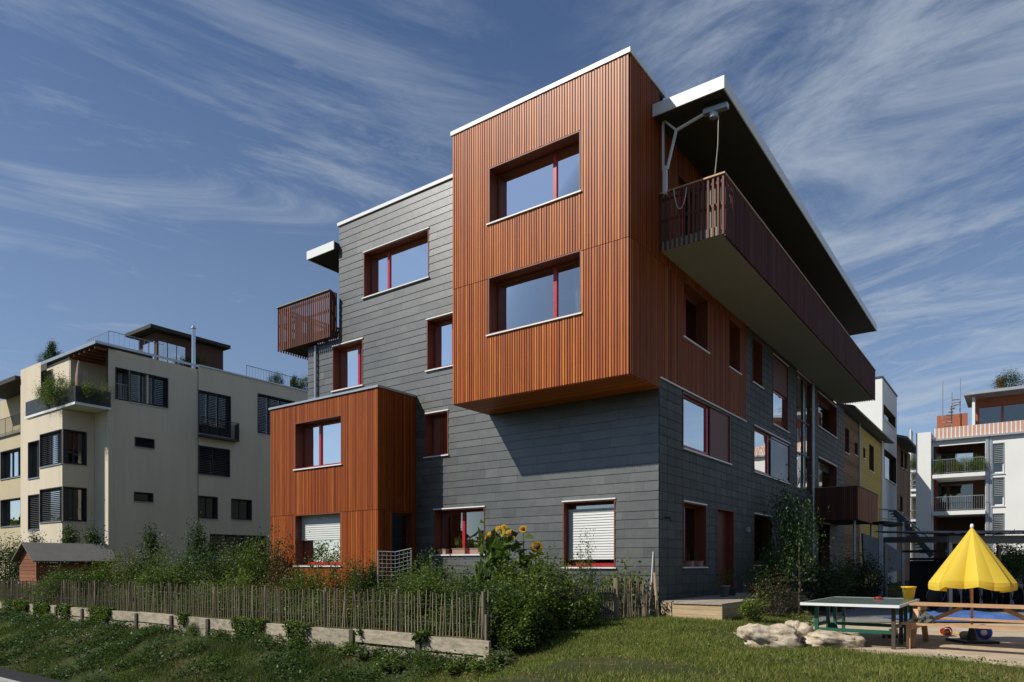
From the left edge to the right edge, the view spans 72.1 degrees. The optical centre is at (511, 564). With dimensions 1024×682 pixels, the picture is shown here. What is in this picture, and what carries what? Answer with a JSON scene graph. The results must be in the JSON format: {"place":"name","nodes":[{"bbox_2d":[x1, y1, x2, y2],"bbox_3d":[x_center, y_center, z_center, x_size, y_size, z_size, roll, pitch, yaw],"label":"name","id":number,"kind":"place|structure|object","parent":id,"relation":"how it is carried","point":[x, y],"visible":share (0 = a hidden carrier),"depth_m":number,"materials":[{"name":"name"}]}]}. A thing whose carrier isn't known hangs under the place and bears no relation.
{"place":"outdoors","nodes":[
{"label":"outdoors","id":0,"kind":"place"},
{"bbox_2d":[0,667,63,681],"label":"pavement","id":1,"kind":"structure","parent":0,"point":[15,675],"depth_m":17.67,"materials":[{"name":"grey asphalt"}]},
{"bbox_2d":[0,580,1023,681],"bbox_3d":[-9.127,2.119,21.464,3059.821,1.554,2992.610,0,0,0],"label":"ground","id":2,"kind":"structure","parent":0,"point":[618,662],"depth_m":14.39,"materials":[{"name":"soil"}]},
{"bbox_2d":[0,375,20,584],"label":"apartment block","id":3,"kind":"structure","parent":2,"relation":"on","point":[10,454],"depth_m":42.29,"materials":[{"name":"paint"}]},
{"bbox_2d":[0,447,20,479],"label":"window","id":4,"kind":"structure","parent":3,"relation":"in","point":[10,460],"depth_m":42.34,"materials":[{"name":"glass"}]},
{"bbox_2d":[0,497,20,527],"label":"window","id":5,"kind":"structure","parent":3,"relation":"in","point":[10,509],"depth_m":42.34,"materials":[{"name":"glass"}]},
{"bbox_2d":[0,524,29,588],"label":"shrub","id":6,"kind":"object","parent":2,"relation":"on","point":[12,567],"visible":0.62,"depth_m":32.84,"materials":[{"name":"green plant"}]},
{"bbox_2d":[13,560,99,604],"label":"shrub","id":7,"kind":"object","parent":2,"relation":"on","point":[53,579],"visible":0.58,"depth_m":26.03,"materials":[{"name":"green plant"}]},
{"bbox_2d":[11,542,116,590],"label":"garden shed","id":8,"kind":"structure","parent":2,"relation":"on","point":[31,558],"depth_m":30.39,"materials":[{"name":"wood"}]},
{"bbox_2d":[72,559,134,599],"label":"shrub","id":9,"kind":"object","parent":2,"relation":"on","point":[97,578],"visible":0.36,"depth_m":26.93,"materials":[{"name":"green plant"}]},
{"bbox_2d":[87,540,143,591],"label":"shrub","id":10,"kind":"object","parent":2,"relation":"on","point":[131,571],"visible":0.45,"depth_m":27.93,"materials":[{"name":"green plant"}]},
{"bbox_2d":[131,509,170,587],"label":"shrub","id":11,"kind":"object","parent":2,"relation":"on","point":[147,540],"visible":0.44,"depth_m":28.36,"materials":[{"name":"green plant"}]},
{"bbox_2d":[128,555,190,600],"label":"shrub","id":12,"kind":"object","parent":2,"relation":"on","point":[148,580],"visible":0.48,"depth_m":24.65,"materials":[{"name":"green plant"}]},
{"bbox_2d":[133,526,191,589],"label":"shrub","id":13,"kind":"object","parent":2,"relation":"on","point":[162,555],"visible":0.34,"depth_m":26.81,"materials":[{"name":"green plant"}]},
{"bbox_2d":[21,324,307,588],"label":"apartment block","id":14,"kind":"structure","parent":2,"relation":"on","point":[170,443],"depth_m":38.94,"materials":[{"name":"paint"}]},
{"bbox_2d":[27,440,38,479],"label":"window","id":15,"kind":"structure","parent":14,"relation":"in","point":[33,447],"depth_m":38.68,"materials":[{"name":"glass"}]},
{"bbox_2d":[32,366,74,406],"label":"balcony plant","id":16,"kind":"object","parent":14,"relation":"on","point":[49,395],"visible":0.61,"depth_m":35.95,"materials":[{"name":"green plant"}]},
{"bbox_2d":[39,429,67,467],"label":"window","id":17,"kind":"structure","parent":14,"relation":"in","point":[49,441],"depth_m":37.24,"materials":[{"name":"metal"}]},
{"bbox_2d":[39,486,67,523],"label":"window","id":18,"kind":"structure","parent":14,"relation":"in","point":[49,497],"depth_m":37.23,"materials":[{"name":"metal"}]},
{"bbox_2d":[63,429,87,466],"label":"window","id":19,"kind":"structure","parent":14,"relation":"in","point":[77,439],"depth_m":36.90,"materials":[{"name":"metal"}]},
{"bbox_2d":[63,486,87,522],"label":"window","id":20,"kind":"structure","parent":14,"relation":"in","point":[77,496],"depth_m":36.90,"materials":[{"name":"glass"}]},
{"bbox_2d":[115,367,128,400],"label":"window","id":21,"kind":"structure","parent":14,"relation":"in","point":[121,375],"depth_m":37.41,"materials":[{"name":"glass"}]},
{"bbox_2d":[129,370,168,408],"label":"window","id":22,"kind":"structure","parent":14,"relation":"in","point":[158,386],"depth_m":38.42,"materials":[{"name":"metal"}]},
{"bbox_2d":[198,495,218,519],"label":"window","id":23,"kind":"structure","parent":14,"relation":"in","point":[208,505],"depth_m":41.15,"materials":[{"name":"glass"}]},
{"bbox_2d":[198,445,229,477],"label":"window","id":24,"kind":"structure","parent":14,"relation":"in","point":[212,461],"depth_m":41.39,"materials":[{"name":"glass"}]},
{"bbox_2d":[198,390,231,438],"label":"window","id":25,"kind":"structure","parent":14,"relation":"in","point":[210,404],"depth_m":41.40,"materials":[{"name":"metal"}]},
{"bbox_2d":[210,534,265,564],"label":"window","id":26,"kind":"structure","parent":14,"relation":"in","point":[227,538],"depth_m":42.51,"materials":[{"name":"metal"}]},
{"bbox_2d":[231,498,251,520],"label":"window","id":27,"kind":"structure","parent":14,"relation":"in","point":[241,509],"depth_m":42.88,"materials":[{"name":"glass"}]},
{"bbox_2d":[257,393,294,435],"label":"window","id":28,"kind":"structure","parent":14,"relation":"in","point":[265,402],"depth_m":44.25,"materials":[{"name":"metal"}]},
{"bbox_2d":[153,548,204,595],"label":"shrub","id":29,"kind":"object","parent":2,"relation":"on","point":[181,568],"visible":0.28,"depth_m":25.79,"materials":[{"name":"green plant"}]},
{"bbox_2d":[178,511,220,587],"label":"shrub","id":30,"kind":"object","parent":2,"relation":"on","point":[196,543],"visible":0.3,"depth_m":26.87,"materials":[{"name":"green plant"}]},
{"bbox_2d":[179,541,237,596],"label":"shrub","id":31,"kind":"object","parent":2,"relation":"on","point":[218,575],"visible":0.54,"depth_m":24.96,"materials":[{"name":"green plant"}]},
{"bbox_2d":[1,598,433,643],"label":"creeping plants","id":32,"kind":"object","parent":2,"relation":"on","point":[420,635],"visible":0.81,"depth_m":18.64,"materials":[{"name":"green plant"}]},
{"bbox_2d":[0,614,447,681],"bbox_3d":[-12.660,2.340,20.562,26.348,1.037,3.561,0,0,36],"label":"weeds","id":33,"kind":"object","parent":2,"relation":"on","point":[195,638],"visible":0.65,"depth_m":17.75,"materials":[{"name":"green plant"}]},
{"bbox_2d":[193,567,261,603],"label":"shrub","id":34,"kind":"object","parent":2,"relation":"on","point":[234,581],"visible":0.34,"depth_m":22.16,"materials":[{"name":"green plant"}]},
{"bbox_2d":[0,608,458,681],"bbox_3d":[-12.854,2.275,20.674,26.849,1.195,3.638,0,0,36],"label":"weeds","id":35,"kind":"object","parent":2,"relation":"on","point":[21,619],"visible":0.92,"depth_m":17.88,"materials":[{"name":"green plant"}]},
{"bbox_2d":[0,578,484,639],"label":"paling fence","id":36,"kind":"object","parent":2,"relation":"on","point":[55,600],"visible":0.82,"depth_m":18.48,"materials":[{"name":"wood"}]},
{"bbox_2d":[0,601,490,663],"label":"timber retaining wall","id":37,"kind":"structure","parent":2,"relation":"on","point":[334,636],"depth_m":16.66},
{"bbox_2d":[0,578,494,636],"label":"undergrowth","id":38,"kind":"object","parent":2,"relation":"on","point":[195,597],"visible":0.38,"depth_m":18.96,"materials":[{"name":"green plant"}]},
{"bbox_2d":[228,520,289,597],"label":"shrub","id":39,"kind":"object","parent":2,"relation":"on","point":[254,565],"visible":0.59,"depth_m":24.27,"materials":[{"name":"green plant"}]},
{"bbox_2d":[257,525,310,608],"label":"shrub","id":40,"kind":"object","parent":2,"relation":"on","point":[281,570],"visible":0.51,"depth_m":21.56,"materials":[{"name":"green plant"}]},
{"bbox_2d":[270,556,335,609],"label":"shrub","id":41,"kind":"object","parent":2,"relation":"on","point":[292,587],"visible":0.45,"depth_m":20.30,"materials":[{"name":"green plant"}]},
{"bbox_2d":[301,539,346,611],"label":"shrub","id":42,"kind":"object","parent":2,"relation":"on","point":[323,577],"visible":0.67,"depth_m":19.97,"materials":[{"name":"green plant"}]},
{"bbox_2d":[330,547,392,611],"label":"shrub","id":43,"kind":"object","parent":2,"relation":"on","point":[356,579],"visible":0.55,"depth_m":19.20,"materials":[{"name":"green plant"}]},
{"bbox_2d":[356,568,439,620],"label":"shrub","id":44,"kind":"object","parent":2,"relation":"on","point":[404,586],"visible":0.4,"depth_m":17.09,"materials":[{"name":"green plant"}]},
{"bbox_2d":[375,547,467,605],"bbox_3d":[-2.158,0.508,18.660,2.583,1.944,2.183,0,0,-33],"label":"shrub","id":45,"kind":"object","parent":2,"relation":"on","point":[408,577],"visible":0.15,"depth_m":18.56,"materials":[{"name":"green plant"}]},
{"bbox_2d":[399,547,476,618],"bbox_3d":[-1.668,0.526,17.213,2.292,1.934,1.860,0,0,-10],"label":"shrub","id":46,"kind":"object","parent":2,"relation":"on","point":[433,581],"visible":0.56,"depth_m":16.91,"materials":[{"name":"green plant"}]},
{"bbox_2d":[428,566,506,635],"bbox_3d":[-0.785,0.717,15.147,2.010,1.558,2.090,0,0,-15],"label":"shrub","id":47,"kind":"object","parent":2,"relation":"on","point":[472,592],"visible":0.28,"depth_m":15.08,"materials":[{"name":"green plant"}]},
{"bbox_2d":[469,519,521,599],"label":"sunflower","id":48,"kind":"object","parent":2,"relation":"on","point":[488,543],"depth_m":16.80,"materials":[{"name":"green plant"}]},
{"bbox_2d":[456,552,537,618],"bbox_3d":[-0.244,0.595,16.206,2.008,1.800,2.376,0,0,25],"label":"shrub","id":49,"kind":"object","parent":2,"relation":"on","point":[504,564],"visible":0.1,"depth_m":16.16,"materials":[{"name":"green plant"}]},
{"bbox_2d":[463,562,551,647],"bbox_3d":[-0.111,0.825,14.657,2.010,1.742,2.090,0,0,-5],"label":"shrub","id":50,"kind":"object","parent":2,"relation":"on","point":[509,593],"visible":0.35,"depth_m":14.50,"materials":[{"name":"green plant"}]},
{"bbox_2d":[486,550,590,621],"bbox_3d":[0.364,0.587,15.678,2.538,1.818,2.429,0,0,33],"label":"shrub","id":51,"kind":"object","parent":2,"relation":"on","point":[529,580],"visible":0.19,"depth_m":15.48,"materials":[{"name":"green plant"}]},
{"bbox_2d":[496,540,592,618],"bbox_3d":[0.799,0.425,16.202,1.944,2.110,2.396,0,0,-20],"label":"shrub","id":52,"kind":"object","parent":2,"relation":"on","point":[540,575],"visible":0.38,"depth_m":15.99,"materials":[{"name":"green plant"}]},
{"bbox_2d":[488,583,603,648],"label":"undergrowth","id":53,"kind":"object","parent":2,"relation":"on","point":[511,637],"visible":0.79,"depth_m":14.25,"materials":[{"name":"green plant"}]},
{"bbox_2d":[268,47,877,615],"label":"apartment house","id":54,"kind":"structure","parent":2,"relation":"on","point":[564,319],"depth_m":21.05,"materials":[{"name":"paint"}]},
{"bbox_2d":[293,414,341,470],"bbox_3d":[-6.507,-4.152,24.357,2.566,1.679,0.654,0,0,36],"label":"window","id":55,"kind":"structure","parent":54,"relation":"in","point":[318,442],"depth_m":24.57,"materials":[{"name":"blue glass"}]},
{"bbox_2d":[293,512,341,566],"bbox_3d":[-6.521,-0.841,24.367,2.532,1.830,0.654,0,0,36],"label":"window","id":56,"kind":"structure","parent":54,"relation":"in","point":[324,528],"depth_m":24.58,"materials":[{"name":"white glass"}]},
{"bbox_2d":[331,337,363,392],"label":"window","id":57,"kind":"structure","parent":54,"relation":"in","point":[347,357],"depth_m":26.21,"materials":[{"name":"blue glass"}]},
{"bbox_2d":[362,227,429,298],"bbox_3d":[-3.951,-10.371,24.466,3.248,1.689,0.435,0,0,36],"label":"window","id":58,"kind":"structure","parent":54,"relation":"in","point":[402,261],"depth_m":24.69,"materials":[{"name":"blue glass"}]},
{"bbox_2d":[391,511,412,591],"bbox_3d":[-3.729,-0.423,23.323,0.276,2.645,1.003,0,0,36],"label":"side door","id":59,"kind":"structure","parent":54,"relation":"in","point":[401,522],"depth_m":23.51,"materials":[{"name":"black glass"}]},
{"bbox_2d":[423,409,448,457],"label":"window","id":60,"kind":"structure","parent":54,"relation":"in","point":[436,422],"depth_m":23.53,"materials":[{"name":"red glass"}]},
{"bbox_2d":[425,312,452,371],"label":"window","id":61,"kind":"structure","parent":54,"relation":"in","point":[440,327],"depth_m":23.47,"materials":[{"name":"blue glass"}]},
{"bbox_2d":[432,506,484,555],"bbox_3d":[-1.621,-1.066,22.773,2.215,1.552,0.435,0,0,36],"label":"window","id":62,"kind":"structure","parent":54,"relation":"in","point":[463,522],"depth_m":23.04,"materials":[{"name":"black glass"}]},
{"bbox_2d":[486,130,581,225],"bbox_3d":[0.662,-10.313,19.025,3.065,1.604,0.495,0,0,36],"label":"window","id":63,"kind":"structure","parent":54,"relation":"in","point":[548,173],"depth_m":19.22,"materials":[{"name":"blue glass"}]},
{"bbox_2d":[486,249,582,336],"bbox_3d":[0.716,-7.225,19.096,3.100,1.655,0.673,0,0,36],"label":"window","id":64,"kind":"structure","parent":54,"relation":"in","point":[522,297],"depth_m":19.34,"materials":[{"name":"blue glass"}]},
{"bbox_2d":[562,498,616,568],"bbox_3d":[2.300,-0.864,20.035,1.771,1.947,0.614,0,0,36],"label":"window","id":65,"kind":"structure","parent":54,"relation":"in","point":[598,515],"depth_m":20.06,"materials":[{"name":"white glass"}]},
{"bbox_2d":[677,172,696,237],"bbox_3d":[4.926,-9.700,20.188,0.226,2.400,1.400,0,0,36],"label":"balcony door","id":66,"kind":"structure","parent":54,"relation":"in","point":[680,181],"depth_m":20.49,"materials":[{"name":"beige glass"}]},
{"bbox_2d":[682,500,708,567],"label":"window","id":67,"kind":"structure","parent":54,"relation":"in","point":[694,513],"depth_m":21.32,"materials":[{"name":"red glass"}]},
{"bbox_2d":[683,279,709,353],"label":"window","id":68,"kind":"structure","parent":54,"relation":"in","point":[695,318],"depth_m":21.34,"materials":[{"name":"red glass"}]},
{"bbox_2d":[682,392,731,464],"bbox_3d":[5.875,-4.069,21.545,0.384,1.622,4.039,0,0,36],"label":"window","id":69,"kind":"structure","parent":54,"relation":"in","point":[706,429],"depth_m":21.52,"materials":[{"name":"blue glass"}]},
{"bbox_2d":[717,507,733,589],"bbox_3d":[6.779,-0.495,22.823,0.326,2.598,1.599,0,0,36],"label":"door","id":70,"kind":"structure","parent":54,"relation":"in","point":[725,517],"depth_m":23.34,"materials":[{"name":"brown wood"}]},
{"bbox_2d":[729,318,741,374],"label":"window","id":71,"kind":"structure","parent":54,"relation":"in","point":[734,329],"depth_m":23.92,"materials":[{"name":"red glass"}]},
{"bbox_2d":[752,336,763,388],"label":"window","id":72,"kind":"structure","parent":54,"relation":"in","point":[757,347],"depth_m":25.95,"materials":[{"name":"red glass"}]},
{"bbox_2d":[754,512,771,565],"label":"window","id":73,"kind":"structure","parent":54,"relation":"in","point":[757,516],"depth_m":26.66,"materials":[{"name":"black glass"}]},
{"bbox_2d":[754,424,790,484],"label":"window","id":74,"kind":"structure","parent":54,"relation":"in","point":[771,452],"depth_m":27.03,"materials":[{"name":"grey glass"}]},
{"bbox_2d":[772,353,789,432],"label":"window","id":75,"kind":"structure","parent":54,"relation":"in","point":[780,368],"depth_m":28.03,"materials":[{"name":"grey glass"}]},
{"bbox_2d":[796,370,811,493],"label":"window","id":76,"kind":"structure","parent":54,"relation":"in","point":[803,385],"depth_m":31.17,"materials":[{"name":"glass"}]},
{"bbox_2d":[818,521,829,569],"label":"window","id":77,"kind":"structure","parent":54,"relation":"in","point":[826,526],"depth_m":34.97,"materials":[{"name":"black glass"}]},
{"bbox_2d":[817,391,837,438],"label":"window","id":78,"kind":"structure","parent":54,"relation":"in","point":[826,420],"depth_m":35.60,"materials":[{"name":"black glass"}]},
{"bbox_2d":[818,456,836,486],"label":"window","id":79,"kind":"structure","parent":54,"relation":"in","point":[825,479],"depth_m":35.68,"materials":[{"name":"black glass"}]},
{"bbox_2d":[573,578,618,620],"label":"garden gate","id":80,"kind":"structure","parent":2,"relation":"on","point":[609,612],"depth_m":17.12,"materials":[{"name":"brown wood"}]},
{"bbox_2d":[599,556,647,615],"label":"shrub","id":81,"kind":"object","parent":2,"relation":"on","point":[632,580],"visible":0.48,"depth_m":18.28,"materials":[{"name":"green plant"}]},
{"bbox_2d":[616,578,655,619],"bbox_3d":[3.125,0.911,17.704,1.487,1.111,0.105,0,0,-38],"label":"paling fence","id":82,"kind":"object","parent":2,"relation":"on","point":[629,607],"visible":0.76,"depth_m":17.67,"materials":[{"name":"wood"}]},
{"bbox_2d":[403,613,1023,681],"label":"grass","id":83,"kind":"structure","parent":2,"relation":"on","point":[676,640],"depth_m":10.91,"materials":[{"name":"green plant"}]},
{"bbox_2d":[661,591,811,619],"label":"wooden deck","id":84,"kind":"structure","parent":2,"relation":"on","point":[710,606],"depth_m":17.71,"materials":[{"name":"beige wood"}]},
{"bbox_2d":[734,588,770,621],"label":"shrub","id":85,"kind":"object","parent":2,"relation":"on","point":[747,608],"visible":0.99,"depth_m":16.81,"materials":[{"name":"green plant"}]},
{"bbox_2d":[736,623,803,648],"bbox_3d":[4.540,1.300,12.396,1.113,0.562,0.742,4,1,10],"label":"boulder","id":86,"kind":"object","parent":2,"relation":"on","point":[776,635],"visible":0.68,"depth_m":12.15,"materials":[{"name":"stone"}]},
{"bbox_2d":[740,535,805,613],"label":"shrub","id":87,"kind":"object","parent":2,"relation":"on","point":[766,574],"visible":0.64,"depth_m":19.50,"materials":[{"name":"green plant"}]},
{"bbox_2d":[739,567,810,618],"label":"shrub","id":88,"kind":"object","parent":2,"relation":"on","point":[778,614],"visible":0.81,"depth_m":18.14,"materials":[{"name":"green plant"}]},
{"bbox_2d":[755,463,818,591],"bbox_3d":[10.020,-1.344,25.862,2.413,5.501,3.134,0,0,18],"label":"shrub","id":89,"kind":"object","parent":2,"relation":"on","point":[784,521],"visible":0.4,"depth_m":25.83,"materials":[{"name":"green plant"}]},
{"bbox_2d":[762,462,833,617],"bbox_3d":[7.526,-0.588,18.606,1.585,4.278,1.853,0,0,0],"label":"young tree","id":90,"kind":"object","parent":2,"relation":"on","point":[792,550],"visible":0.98,"depth_m":18.59,"materials":[{"name":"green plant"}]},
{"bbox_2d":[791,544,859,610],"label":"shrub","id":91,"kind":"object","parent":2,"relation":"on","point":[821,575],"visible":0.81,"depth_m":21.26,"materials":[{"name":"green plant"}]},
{"bbox_2d":[836,403,872,588],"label":"row house","id":92,"kind":"structure","parent":2,"relation":"on","point":[854,415],"depth_m":39.81,"materials":[{"name":"paint"}]},
{"bbox_2d":[825,542,897,597],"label":"shrub","id":93,"kind":"object","parent":2,"relation":"on","point":[861,579],"visible":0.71,"depth_m":24.82,"materials":[{"name":"green plant"}]},
{"bbox_2d":[834,376,897,582],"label":"row house","id":94,"kind":"structure","parent":2,"relation":"on","point":[880,412],"depth_m":49.90,"materials":[{"name":"paint"}]},
{"bbox_2d":[858,422,893,583],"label":"row house","id":95,"kind":"structure","parent":2,"relation":"on","point":[872,434],"depth_m":45.24,"materials":[{"name":"paint"}]},
{"bbox_2d":[733,622,1023,666],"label":"sand patch","id":96,"kind":"object","parent":2,"relation":"on","point":[1009,648],"visible":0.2,"depth_m":12.34,"materials":[{"name":"beige sand"}]},
{"bbox_2d":[801,630,865,647],"bbox_3d":[5.644,1.332,12.316,1.098,0.352,0.710,4,0,6],"label":"boulder","id":97,"kind":"object","parent":96,"relation":"on","point":[822,638],"visible":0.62,"depth_m":12.06,"materials":[{"name":"stone"}]},
{"bbox_2d":[800,597,918,649],"bbox_3d":[6.530,1.044,13.105,1.550,0.753,2.764,0,0,36],"label":"tennis table","id":98,"kind":"object","parent":96,"relation":"on","point":[893,604],"visible":0.86,"depth_m":12.48,"materials":[{"name":"green metal"}]},
{"bbox_2d":[900,602,1023,648],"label":"picnic table","id":99,"kind":"object","parent":96,"relation":"on","point":[913,625],"visible":0.88,"depth_m":11.99,"materials":[{"name":"brown wood"}]},
{"bbox_2d":[928,524,1017,643],"bbox_3d":[8.395,0.338,12.848,1.303,2.165,1.314,0,0,0],"label":"yellow parasol","id":100,"kind":"object","parent":96,"relation":"on","point":[972,561],"visible":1,"depth_m":12.58,"materials":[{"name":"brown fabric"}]},
{"bbox_2d":[861,508,934,596],"bbox_3d":[17.421,-0.513,31.925,2.618,3.927,2.850,0,0,0],"label":"outdoor stair","id":101,"kind":"object","parent":2,"relation":"on","point":[870,544],"visible":0.78,"depth_m":31.01,"materials":[{"name":"metal"}]},
{"bbox_2d":[897,434,915,581],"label":"row house","id":102,"kind":"structure","parent":2,"relation":"on","point":[905,445],"depth_m":58.00,"materials":[{"name":"paint"}]},
{"bbox_2d":[916,378,1023,560],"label":"apartment block","id":103,"kind":"structure","parent":2,"relation":"on","point":[991,497],"depth_m":48.63,"materials":[{"name":"paint"}]},
{"bbox_2d":[986,529,1023,581],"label":"garden tree","id":104,"kind":"object","parent":2,"relation":"on","point":[1017,558],"visible":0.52,"depth_m":29.43,"materials":[{"name":"green plant"}]},
{"bbox_2d":[0,0,1023,452],"label":"sky","id":105,"kind":"structure","parent":0,"point":[178,165],"materials":[{"name":"blue"}]},
{"bbox_2d":[805,587,1023,622],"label":"path","id":106,"kind":"structure","parent":0,"point":[867,614],"depth_m":20.77,"materials":[{"name":"grey concrete"}]},
{"bbox_2d":[902,550,952,601],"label":"slatted store","id":107,"kind":"structure","parent":106,"relation":"on","point":[921,574],"depth_m":26.70,"materials":[{"name":"metal"}]},
{"bbox_2d":[874,530,1023,610],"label":"bicycle shelter","id":108,"kind":"object","parent":106,"relation":"on","point":[995,539],"visible":0.86,"depth_m":21.64,"materials":[{"name":"metal"}]},
{"bbox_2d":[882,610,1021,621],"bbox_3d":[11.280,1.269,17.762,3.170,0.223,1.582,0,0,9],"label":"tarpaulin","id":109,"kind":"object","parent":106,"relation":"on","point":[976,614],"visible":0.6,"depth_m":17.30,"materials":[{"name":"blue plastic"}]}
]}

